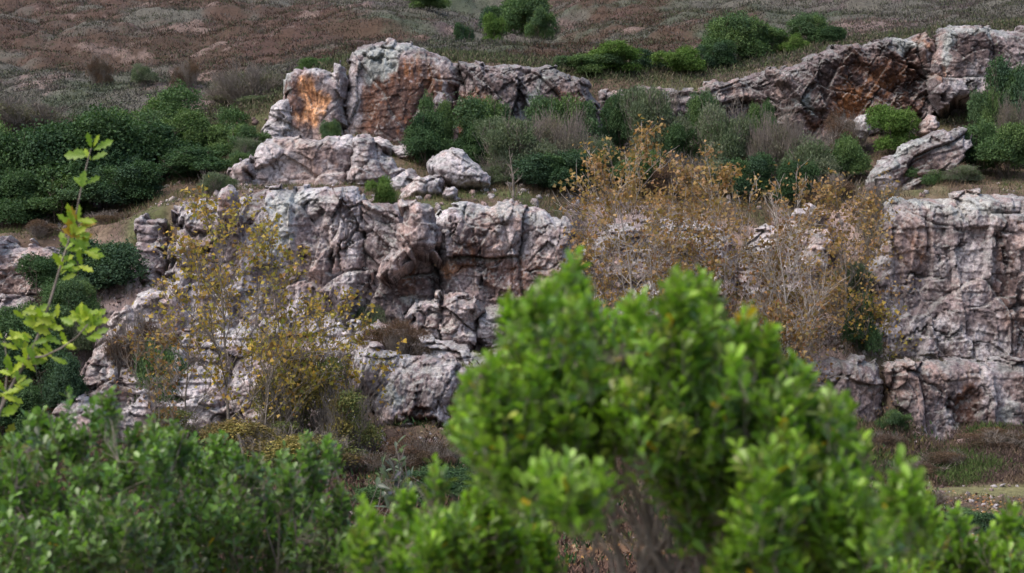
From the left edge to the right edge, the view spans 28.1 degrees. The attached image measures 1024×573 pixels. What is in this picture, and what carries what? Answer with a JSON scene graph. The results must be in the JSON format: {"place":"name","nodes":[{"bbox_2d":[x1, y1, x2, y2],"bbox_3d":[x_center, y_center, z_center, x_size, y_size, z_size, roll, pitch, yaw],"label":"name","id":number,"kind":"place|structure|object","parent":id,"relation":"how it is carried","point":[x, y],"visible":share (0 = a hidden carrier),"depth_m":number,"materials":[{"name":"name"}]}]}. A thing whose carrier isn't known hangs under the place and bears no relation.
{"place":"outdoors","nodes":[
{"label":"outdoors","id":0,"kind":"place"},
{"bbox_2d":[0,0,1023,572],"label":"ground","id":1,"kind":"structure","parent":0,"point":[240,14],"depth_m":101.28,"materials":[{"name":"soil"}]},
{"bbox_2d":[0,372,50,434],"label":"shrub","id":2,"kind":"object","parent":1,"relation":"on","point":[28,395],"visible":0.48,"depth_m":52.45,"materials":[{"name":"green plant"}]},
{"bbox_2d":[0,157,52,228],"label":"shrub","id":3,"kind":"object","parent":1,"relation":"on","point":[11,213],"visible":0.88,"depth_m":66.63,"materials":[{"name":"green plant"}]},
{"bbox_2d":[0,235,73,297],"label":"rock outcrop","id":4,"kind":"object","parent":1,"relation":"on","point":[12,250],"visible":0.35,"depth_m":61.87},
{"bbox_2d":[0,90,73,135],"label":"shrub","id":5,"kind":"object","parent":1,"relation":"on","point":[12,112],"visible":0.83,"depth_m":77.26,"materials":[{"name":"grey plant"}]},
{"bbox_2d":[0,306,74,385],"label":"shrub","id":6,"kind":"object","parent":1,"relation":"on","point":[12,324],"visible":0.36,"depth_m":55.12,"materials":[{"name":"green plant"}]},
{"bbox_2d":[0,110,95,214],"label":"shrub","id":7,"kind":"object","parent":1,"relation":"on","point":[40,143],"visible":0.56,"depth_m":67.96,"materials":[{"name":"green plant"}]},
{"bbox_2d":[13,247,90,303],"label":"shrub","id":8,"kind":"object","parent":1,"relation":"on","point":[41,272],"visible":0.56,"depth_m":60.25,"materials":[{"name":"green plant"}]},
{"bbox_2d":[5,172,104,224],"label":"shrub","id":9,"kind":"object","parent":1,"relation":"on","point":[54,203],"visible":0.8,"depth_m":66.71,"materials":[{"name":"green plant"}]},
{"bbox_2d":[0,132,112,416],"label":"oak sapling","id":10,"kind":"object","parent":1,"relation":"on","point":[83,312],"visible":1,"depth_m":10.49,"materials":[{"name":"green plant"}]},
{"bbox_2d":[34,344,89,411],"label":"shrub","id":11,"kind":"object","parent":1,"relation":"on","point":[57,379],"visible":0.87,"depth_m":54.14,"materials":[{"name":"green plant"}]},
{"bbox_2d":[37,270,105,317],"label":"shrub","id":12,"kind":"object","parent":1,"relation":"on","point":[71,290],"visible":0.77,"depth_m":58.58,"materials":[{"name":"green plant"}]},
{"bbox_2d":[20,83,170,209],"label":"shrub","id":13,"kind":"object","parent":1,"relation":"on","point":[109,126],"visible":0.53,"depth_m":68.34,"materials":[{"name":"green plant"}]},
{"bbox_2d":[0,385,206,572],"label":"evergreen shrub","id":14,"kind":"object","parent":1,"relation":"on","point":[106,527],"visible":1,"depth_m":7.96,"materials":[{"name":"green plant"}]},
{"bbox_2d":[52,235,154,298],"bbox_3d":[-12.154,-0.482,60.558,2.502,2.546,3.510,0,0,-33],"label":"shrub","id":15,"kind":"object","parent":1,"relation":"on","point":[116,262],"visible":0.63,"depth_m":60.08,"materials":[{"name":"green plant"}]},
{"bbox_2d":[80,305,147,395],"bbox_3d":[-11.349,2.141,58.037,2.176,3.228,2.562,0,0,0],"label":"rock outcrop","id":16,"kind":"object","parent":1,"relation":"on","point":[94,365],"visible":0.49,"depth_m":57.25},
{"bbox_2d":[86,154,166,211],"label":"shrub","id":17,"kind":"object","parent":1,"relation":"on","point":[135,181],"visible":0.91,"depth_m":66.68,"materials":[{"name":"green plant"}]},
{"bbox_2d":[92,300,179,376],"bbox_3d":[-10.664,2.006,57.677,2.320,3.283,2.415,0,0,-28],"label":"shrub","id":18,"kind":"object","parent":1,"relation":"on","point":[119,349],"visible":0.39,"depth_m":57.04,"materials":[{"name":"brown plant"}]},
{"bbox_2d":[105,318,196,425],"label":"autumn tree","id":19,"kind":"object","parent":1,"relation":"on","point":[164,343],"visible":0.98,"depth_m":50.50,"materials":[{"name":"yellow plant"}]},
{"bbox_2d":[134,213,170,285],"bbox_3d":[-10.915,-0.927,61.857,1.184,2.620,2.206,0,0,0],"label":"rock outcrop","id":20,"kind":"object","parent":1,"relation":"on","point":[146,230],"visible":0.71,"depth_m":61.43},
{"bbox_2d":[106,115,202,179],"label":"shrub","id":21,"kind":"object","parent":1,"relation":"on","point":[163,132],"visible":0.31,"depth_m":69.77,"materials":[{"name":"green plant"}]},
{"bbox_2d":[124,288,189,338],"bbox_3d":[-10.562,1.095,59.322,2.400,2.076,2.190,0,0,0],"label":"rock block","id":22,"kind":"object","parent":1,"relation":"on","point":[140,300],"visible":0.31,"depth_m":58.88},
{"bbox_2d":[127,326,190,402],"bbox_3d":[-9.823,3.109,56.934,1.898,4.004,1.712,0,0,7],"label":"shrub","id":23,"kind":"object","parent":1,"relation":"on","point":[141,363],"visible":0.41,"depth_m":56.55,"materials":[{"name":"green plant"}]},
{"bbox_2d":[129,76,215,123],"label":"shrub","id":24,"kind":"object","parent":1,"relation":"on","point":[170,101],"visible":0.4,"depth_m":72.50,"materials":[{"name":"green plant"}]},
{"bbox_2d":[133,228,257,434],"bbox_3d":[-7.990,1.405,51.457,3.005,5.748,1.747,0,0,24],"label":"autumn tree","id":25,"kind":"object","parent":1,"relation":"on","point":[184,300],"visible":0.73,"depth_m":51.38,"materials":[{"name":"yellow plant"}]},
{"bbox_2d":[157,144,237,181],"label":"shrub","id":26,"kind":"object","parent":1,"relation":"on","point":[191,162],"visible":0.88,"depth_m":68.09,"materials":[{"name":"green plant"}]},
{"bbox_2d":[168,103,251,147],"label":"shrub","id":27,"kind":"object","parent":1,"relation":"on","point":[201,130],"visible":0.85,"depth_m":71.11,"materials":[{"name":"green plant"}]},
{"bbox_2d":[89,307,360,442],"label":"rock slope","id":28,"kind":"structure","parent":1,"relation":"on","point":[216,413],"depth_m":56.69,"materials":[{"name":"stone"}]},
{"bbox_2d":[118,175,358,439],"bbox_3d":[-6.887,0.742,51.232,4.487,7.158,6.196,0,0,-37],"label":"autumn tree","id":29,"kind":"object","parent":1,"relation":"on","point":[204,214],"visible":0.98,"depth_m":51.04,"materials":[{"name":"yellow plant"}]},
{"bbox_2d":[208,56,284,106],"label":"shrub","id":30,"kind":"object","parent":1,"relation":"on","point":[234,87],"visible":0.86,"depth_m":77.09,"materials":[{"name":"grey plant"}]},
{"bbox_2d":[135,411,361,572],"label":"evergreen shrub","id":31,"kind":"object","parent":1,"relation":"on","point":[298,495],"visible":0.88,"depth_m":8.70,"materials":[{"name":"green plant"}]},
{"bbox_2d":[191,412,309,459],"bbox_3d":[-6.446,3.776,50.475,2.949,1.357,2.588,0,0,37],"label":"shrub","id":32,"kind":"object","parent":1,"relation":"on","point":[242,428],"visible":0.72,"depth_m":49.88,"materials":[{"name":"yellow plant"}]},
{"bbox_2d":[187,303,344,446],"bbox_3d":[-5.966,2.453,50.958,3.289,4.131,3.216,0,0,42],"label":"autumn tree","id":33,"kind":"object","parent":1,"relation":"on","point":[251,344],"visible":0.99,"depth_m":50.58,"materials":[{"name":"yellow plant"}]},
{"bbox_2d":[164,183,374,339],"bbox_3d":[-7.176,-0.511,60.975,6.304,5.244,4.798,0,0,0],"label":"quarry face","id":34,"kind":"object","parent":1,"relation":"on","point":[321,223],"visible":0.61,"depth_m":60.65},
{"bbox_2d":[231,191,355,432],"bbox_3d":[-5.788,0.995,52.676,3.165,6.874,2.783,0,0,38],"label":"autumn tree","id":35,"kind":"object","parent":1,"relation":"on","point":[271,255],"visible":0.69,"depth_m":52.53,"materials":[{"name":"yellow plant"}]},
{"bbox_2d":[249,134,353,185],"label":"pale rock block","id":36,"kind":"object","parent":1,"relation":"on","point":[280,160],"visible":0.81,"depth_m":65.93,"materials":[{"name":"stone"}]},
{"bbox_2d":[235,417,369,470],"bbox_3d":[-5.004,3.906,48.986,3.229,1.633,2.919,0,0,-4],"label":"shrub","id":37,"kind":"object","parent":1,"relation":"on","point":[270,446],"visible":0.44,"depth_m":48.65,"materials":[{"name":"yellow plant"}]},
{"bbox_2d":[283,60,348,139],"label":"rock pillar","id":38,"kind":"object","parent":1,"relation":"on","point":[314,96],"visible":0.8,"depth_m":71.40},
{"bbox_2d":[260,336,372,438],"bbox_3d":[-4.957,3.005,52.594,2.696,3.629,3.072,0,0,18],"label":"shrub","id":39,"kind":"object","parent":1,"relation":"on","point":[314,399],"visible":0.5,"depth_m":52.06,"materials":[{"name":"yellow plant"}]},
{"bbox_2d":[264,280,406,414],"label":"autumn tree","id":40,"kind":"object","parent":1,"relation":"on","point":[383,367],"visible":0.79,"depth_m":52.12,"materials":[{"name":"brown plant"}]},
{"bbox_2d":[309,375,388,454],"bbox_3d":[-3.981,3.507,51.101,2.167,2.614,1.895,0,0,-16],"label":"shrub","id":41,"kind":"object","parent":1,"relation":"on","point":[345,401],"visible":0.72,"depth_m":50.84,"materials":[{"name":"green plant"}]},
{"bbox_2d":[357,200,404,324],"bbox_3d":[-3.883,-0.199,61.298,1.856,4.860,2.593,0,0,0],"label":"rock gully","id":42,"kind":"object","parent":1,"relation":"on","point":[381,220],"visible":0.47,"depth_m":60.85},
{"bbox_2d":[346,133,417,189],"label":"pale rock","id":43,"kind":"object","parent":1,"relation":"on","point":[371,158],"visible":0.77,"depth_m":65.69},
{"bbox_2d":[356,312,437,356],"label":"shrub","id":44,"kind":"object","parent":1,"relation":"on","point":[381,334],"visible":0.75,"depth_m":56.24,"materials":[{"name":"brown plant"}]},
{"bbox_2d":[370,435,426,527],"bbox_3d":[-0.850,2.322,15.059,0.437,2.483,0.512,0,0,-14],"label":"sprig","id":45,"kind":"object","parent":1,"relation":"on","point":[399,474],"visible":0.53,"depth_m":14.97,"materials":[{"name":"green plant"}]},
{"bbox_2d":[342,340,461,426],"bbox_3d":[-2.865,2.776,55.385,3.520,2.620,2.854,0,0,0],"label":"rock mound","id":46,"kind":"object","parent":1,"relation":"on","point":[426,385],"visible":0.81,"depth_m":54.46,"materials":[{"name":"stone"}]},
{"bbox_2d":[343,38,462,145],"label":"rock dome","id":47,"kind":"object","parent":1,"relation":"on","point":[390,79],"visible":0.73,"depth_m":72.03,"materials":[{"name":"stone"}]},
{"bbox_2d":[368,259,440,317],"bbox_3d":[-3.235,0.761,60.557,2.833,3.708,1.936,0,0,-9],"label":"rock alcove","id":48,"kind":"object","parent":1,"relation":"on","point":[420,282],"visible":0.39,"depth_m":60.24},
{"bbox_2d":[376,199,441,288],"bbox_3d":[-3.004,-1.225,59.535,1.920,2.684,2.130,0,0,0],"label":"rock prow","id":49,"kind":"object","parent":48,"relation":"on","point":[418,234],"visible":1,"depth_m":58.98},
{"bbox_2d":[402,299,442,355],"bbox_3d":[-2.545,1.402,58.785,1.472,2.108,2.718,0,0,0],"label":"rock stack","id":50,"kind":"object","parent":1,"relation":"on","point":[427,315],"visible":0.41,"depth_m":58.50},
{"bbox_2d":[376,434,475,468],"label":"shrub","id":51,"kind":"object","parent":1,"relation":"on","point":[431,450],"visible":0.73,"depth_m":50.24,"materials":[{"name":"brown plant"}]},
{"bbox_2d":[398,97,460,167],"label":"shrub","id":52,"kind":"object","parent":1,"relation":"on","point":[422,143],"visible":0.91,"depth_m":68.03,"materials":[{"name":"green plant"}]},
{"bbox_2d":[336,453,568,572],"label":"evergreen shrub","id":53,"kind":"object","parent":1,"relation":"on","point":[480,537],"visible":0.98,"depth_m":5.47,"materials":[{"name":"green plant"}]},
{"bbox_2d":[426,147,490,189],"bbox_3d":[-1.699,-3.669,65.178,2.048,1.532,2.093,0,0,0],"label":"boulder","id":54,"kind":"object","parent":1,"relation":"on","point":[458,168],"visible":0.94,"depth_m":64.56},
{"bbox_2d":[435,290,485,352],"bbox_3d":[-1.487,1.341,58.492,1.472,2.492,2.782,0,0,0],"label":"rock stack","id":55,"kind":"object","parent":1,"relation":"on","point":[461,312],"visible":0.72,"depth_m":58.16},
{"bbox_2d":[58,188,883,448],"bbox_3d":[0.187,0.664,59.181,26.211,7.877,12.400,0,0,-14],"label":"rubble","id":56,"kind":"object","parent":1,"relation":"on","point":[118,296],"visible":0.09,"depth_m":60.44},
{"bbox_2d":[0,361,954,572],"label":"undergrowth","id":57,"kind":"object","parent":1,"relation":"on","point":[579,566],"visible":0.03,"depth_m":45.78,"materials":[{"name":"plant"}]},
{"bbox_2d":[448,91,511,164],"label":"shrub","id":58,"kind":"object","parent":1,"relation":"on","point":[464,110],"visible":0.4,"depth_m":68.99,"materials":[{"name":"green plant"}]},
{"bbox_2d":[0,0,1023,133],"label":"heather","id":59,"kind":"object","parent":1,"relation":"on","point":[651,22],"visible":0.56,"depth_m":99.42,"materials":[{"name":"plant"}]},
{"bbox_2d":[0,28,1023,467],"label":"ledge weeds","id":60,"kind":"object","parent":1,"relation":"on","point":[184,196],"visible":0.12,"depth_m":64.64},
{"bbox_2d":[2,113,1021,460],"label":"scree","id":61,"kind":"structure","parent":1,"relation":"on","point":[436,209],"depth_m":63.83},
{"bbox_2d":[6,16,1023,158],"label":"ridge grass","id":62,"kind":"structure","parent":1,"relation":"on","point":[258,103],"depth_m":76.43,"materials":[{"name":"plant"}]},
{"bbox_2d":[470,109,564,183],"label":"shrub","id":63,"kind":"object","parent":1,"relation":"on","point":[501,136],"visible":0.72,"depth_m":66.33,"materials":[{"name":"green plant"}]},
{"bbox_2d":[435,198,606,355],"bbox_3d":[0.238,0.009,60.528,5.376,5.276,3.192,0,0,0],"label":"quarry face","id":64,"kind":"object","parent":1,"relation":"on","point":[488,255],"visible":0.45,"depth_m":59.82},
{"bbox_2d":[456,60,602,165],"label":"rock ridge","id":65,"kind":"object","parent":1,"relation":"on","point":[512,86],"visible":0.27,"depth_m":71.98,"materials":[{"name":"stone"}]},
{"bbox_2d":[499,0,560,37],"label":"shrub","id":66,"kind":"object","parent":1,"relation":"on","point":[517,12],"visible":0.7,"depth_m":111.45,"materials":[{"name":"green plant"}]},
{"bbox_2d":[508,144,594,193],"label":"shrub","id":67,"kind":"object","parent":1,"relation":"on","point":[548,170],"visible":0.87,"depth_m":65.53,"materials":[{"name":"green plant"}]},
{"bbox_2d":[526,101,597,154],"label":"shrub","id":68,"kind":"object","parent":1,"relation":"on","point":[562,137],"visible":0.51,"depth_m":67.51,"materials":[{"name":"grey plant"}]},
{"bbox_2d":[522,90,603,140],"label":"shrub","id":69,"kind":"object","parent":1,"relation":"on","point":[557,105],"visible":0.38,"depth_m":69.58,"materials":[{"name":"green plant"}]},
{"bbox_2d":[552,52,623,76],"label":"shrub","id":70,"kind":"object","parent":1,"relation":"on","point":[581,62],"visible":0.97,"depth_m":75.79,"materials":[{"name":"green plant"}]},
{"bbox_2d":[547,193,646,318],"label":"autumn tree","id":71,"kind":"object","parent":1,"relation":"on","point":[612,302],"visible":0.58,"depth_m":56.06,"materials":[{"name":"brown plant"}]},
{"bbox_2d":[585,36,647,74],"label":"shrub","id":72,"kind":"object","parent":1,"relation":"on","point":[621,48],"visible":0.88,"depth_m":76.03,"materials":[{"name":"green plant"}]},
{"bbox_2d":[597,87,637,157],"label":"shrub","id":73,"kind":"object","parent":1,"relation":"on","point":[613,122],"visible":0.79,"depth_m":70.43,"materials":[{"name":"green plant"}]},
{"bbox_2d":[551,114,711,320],"bbox_3d":[3.152,-0.755,55.644,4.189,7.856,4.639,0,0,34],"label":"autumn tree","id":74,"kind":"object","parent":1,"relation":"on","point":[618,196],"visible":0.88,"depth_m":55.18,"materials":[{"name":"brown plant"}]},
{"bbox_2d":[615,71,701,160],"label":"shrub","id":75,"kind":"object","parent":1,"relation":"on","point":[653,104],"visible":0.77,"depth_m":69.21,"materials":[{"name":"green plant"}]},
{"bbox_2d":[580,217,738,326],"bbox_3d":[4.508,-0.069,62.968,5.184,4.188,4.696,0,0,0],"label":"rock outcrop","id":76,"kind":"object","parent":1,"relation":"on","point":[626,229],"visible":0.21,"depth_m":62.77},
{"bbox_2d":[647,44,708,76],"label":"shrub","id":77,"kind":"object","parent":1,"relation":"on","point":[684,58],"visible":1,"depth_m":76.00,"materials":[{"name":"green plant"}]},
{"bbox_2d":[440,245,949,572],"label":"evergreen shrub","id":78,"kind":"object","parent":1,"relation":"on","point":[777,467],"visible":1,"depth_m":4.68,"materials":[{"name":"green plant"}]},
{"bbox_2d":[627,140,799,322],"bbox_3d":[5.161,-0.525,56.017,4.444,7.030,3.507,0,0,-40],"label":"autumn tree","id":79,"kind":"object","parent":1,"relation":"on","point":[725,173],"visible":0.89,"depth_m":56.00,"materials":[{"name":"brown plant"}]},
{"bbox_2d":[628,228,805,343],"bbox_3d":[5.451,0.902,55.686,4.791,4.988,4.103,0,0,0],"label":"autumn tree","id":80,"kind":"object","parent":1,"relation":"on","point":[710,268],"visible":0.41,"depth_m":55.29,"materials":[{"name":"brown plant"}]},
{"bbox_2d":[519,165,927,435],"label":"weeds","id":81,"kind":"object","parent":1,"relation":"on","point":[751,215],"visible":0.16,"depth_m":64.99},
{"bbox_2d":[691,86,759,164],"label":"shrub","id":82,"kind":"object","parent":1,"relation":"on","point":[730,137],"visible":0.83,"depth_m":67.99,"materials":[{"name":"green plant"}]},
{"bbox_2d":[695,9,774,61],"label":"shrub","id":83,"kind":"object","parent":1,"relation":"on","point":[739,29],"visible":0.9,"depth_m":78.24,"materials":[{"name":"green plant"}]},
{"bbox_2d":[698,65,785,121],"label":"rock step","id":84,"kind":"object","parent":1,"relation":"on","point":[756,85],"visible":0.37,"depth_m":73.25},
{"bbox_2d":[713,151,778,199],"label":"shrub","id":85,"kind":"object","parent":1,"relation":"on","point":[758,164],"visible":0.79,"depth_m":66.26,"materials":[{"name":"green plant"}]},
{"bbox_2d":[742,100,812,187],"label":"shrub","id":86,"kind":"object","parent":1,"relation":"on","point":[780,136],"visible":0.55,"depth_m":67.95,"materials":[{"name":"grey plant"}]},
{"bbox_2d":[722,214,838,353],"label":"autumn tree","id":87,"kind":"object","parent":1,"relation":"on","point":[777,264],"visible":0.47,"depth_m":57.54,"materials":[{"name":"brown plant"}]},
{"bbox_2d":[719,289,844,382],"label":"autumn tree","id":88,"kind":"object","parent":1,"relation":"on","point":[784,319],"visible":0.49,"depth_m":54.24,"materials":[{"name":"brown plant"}]},
{"bbox_2d":[736,220,836,307],"bbox_3d":[8.481,-0.453,63.455,3.296,3.260,3.323,0,0,0],"label":"rock outcrop","id":89,"kind":"object","parent":1,"relation":"on","point":[765,228],"visible":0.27,"depth_m":62.79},
{"bbox_2d":[729,191,849,357],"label":"autumn tree","id":90,"kind":"object","parent":1,"relation":"on","point":[778,241],"visible":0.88,"depth_m":55.79,"materials":[{"name":"brown plant"}]},
{"bbox_2d":[772,154,822,207],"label":"shrub","id":91,"kind":"object","parent":1,"relation":"on","point":[785,170],"visible":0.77,"depth_m":65.69,"materials":[{"name":"green plant"}]},
{"bbox_2d":[725,268,878,363],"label":"autumn tree","id":92,"kind":"object","parent":1,"relation":"on","point":[832,294],"visible":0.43,"depth_m":57.86,"materials":[{"name":"brown plant"}]},
{"bbox_2d":[755,158,860,309],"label":"autumn tree","id":93,"kind":"object","parent":1,"relation":"on","point":[805,192],"visible":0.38,"depth_m":61.13,"materials":[{"name":"brown plant"}]},
{"bbox_2d":[776,122,867,193],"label":"shrub","id":94,"kind":"object","parent":1,"relation":"on","point":[816,150],"visible":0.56,"depth_m":66.86,"materials":[{"name":"green plant"}]},
{"bbox_2d":[806,353,883,423],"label":"cliff","id":95,"kind":"structure","parent":1,"relation":"on","point":[860,379],"depth_m":56.85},
{"bbox_2d":[770,168,921,351],"bbox_3d":[9.524,-0.330,58.713,3.815,6.226,3.507,0,0,43],"label":"autumn tree","id":96,"kind":"object","parent":1,"relation":"on","point":[837,207],"visible":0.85,"depth_m":58.77,"materials":[{"name":"brown plant"}]},
{"bbox_2d":[822,132,872,182],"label":"shrub","id":97,"kind":"object","parent":1,"relation":"on","point":[848,147],"visible":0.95,"depth_m":66.69,"materials":[{"name":"green plant"}]},
{"bbox_2d":[763,32,935,141],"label":"rock crag","id":98,"kind":"structure","parent":1,"relation":"on","point":[814,88],"depth_m":72.81,"materials":[{"name":"stone"}]},
{"bbox_2d":[840,287,884,354],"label":"shrub","id":99,"kind":"object","parent":1,"relation":"on","point":[875,335],"visible":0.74,"depth_m":58.19,"materials":[{"name":"green plant"}]},
{"bbox_2d":[836,287,921,359],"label":"autumn tree","id":100,"kind":"object","parent":1,"relation":"on","point":[883,319],"visible":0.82,"depth_m":58.25,"materials":[{"name":"brown plant"}]},
{"bbox_2d":[861,101,921,155],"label":"shrub","id":101,"kind":"object","parent":1,"relation":"on","point":[899,123],"visible":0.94,"depth_m":68.92,"materials":[{"name":"green plant"}]},
{"bbox_2d":[865,126,972,191],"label":"rock slab","id":102,"kind":"object","parent":1,"relation":"on","point":[943,147],"visible":0.82,"depth_m":65.62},
{"bbox_2d":[855,414,1023,486],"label":"bank scrub","id":103,"kind":"object","parent":1,"relation":"on","point":[993,463],"visible":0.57,"depth_m":52.06,"materials":[{"name":"plant"}]},
{"bbox_2d":[866,188,1023,361],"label":"tall cliff","id":104,"kind":"structure","parent":1,"relation":"on","point":[961,252],"depth_m":60.12,"materials":[{"name":"stone"}]},
{"bbox_2d":[880,355,1023,442],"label":"cliff","id":105,"kind":"structure","parent":1,"relation":"on","point":[944,395],"depth_m":56.62,"materials":[{"name":"stone"}]},
{"bbox_2d":[883,481,1023,572],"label":"evergreen shrub","id":106,"kind":"object","parent":1,"relation":"on","point":[963,553],"visible":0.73,"depth_m":6.33,"materials":[{"name":"green plant"}]},
{"bbox_2d":[922,25,1023,119],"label":"rock bastion","id":107,"kind":"object","parent":1,"relation":"on","point":[961,58],"visible":0.8,"depth_m":72.08,"materials":[{"name":"stone"}]},
{"bbox_2d":[967,84,1007,135],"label":"shrub","id":108,"kind":"object","parent":1,"relation":"on","point":[982,104],"visible":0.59,"depth_m":68.80,"materials":[{"name":"green plant"}]},
{"bbox_2d":[962,114,1023,179],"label":"shrub","id":109,"kind":"object","parent":1,"relation":"on","point":[1005,145],"visible":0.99,"depth_m":65.69,"materials":[{"name":"green plant"}]},
{"bbox_2d":[981,50,1023,122],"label":"shrub","id":110,"kind":"object","parent":1,"relation":"on","point":[1003,78],"visible":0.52,"depth_m":69.50,"materials":[{"name":"green plant"}]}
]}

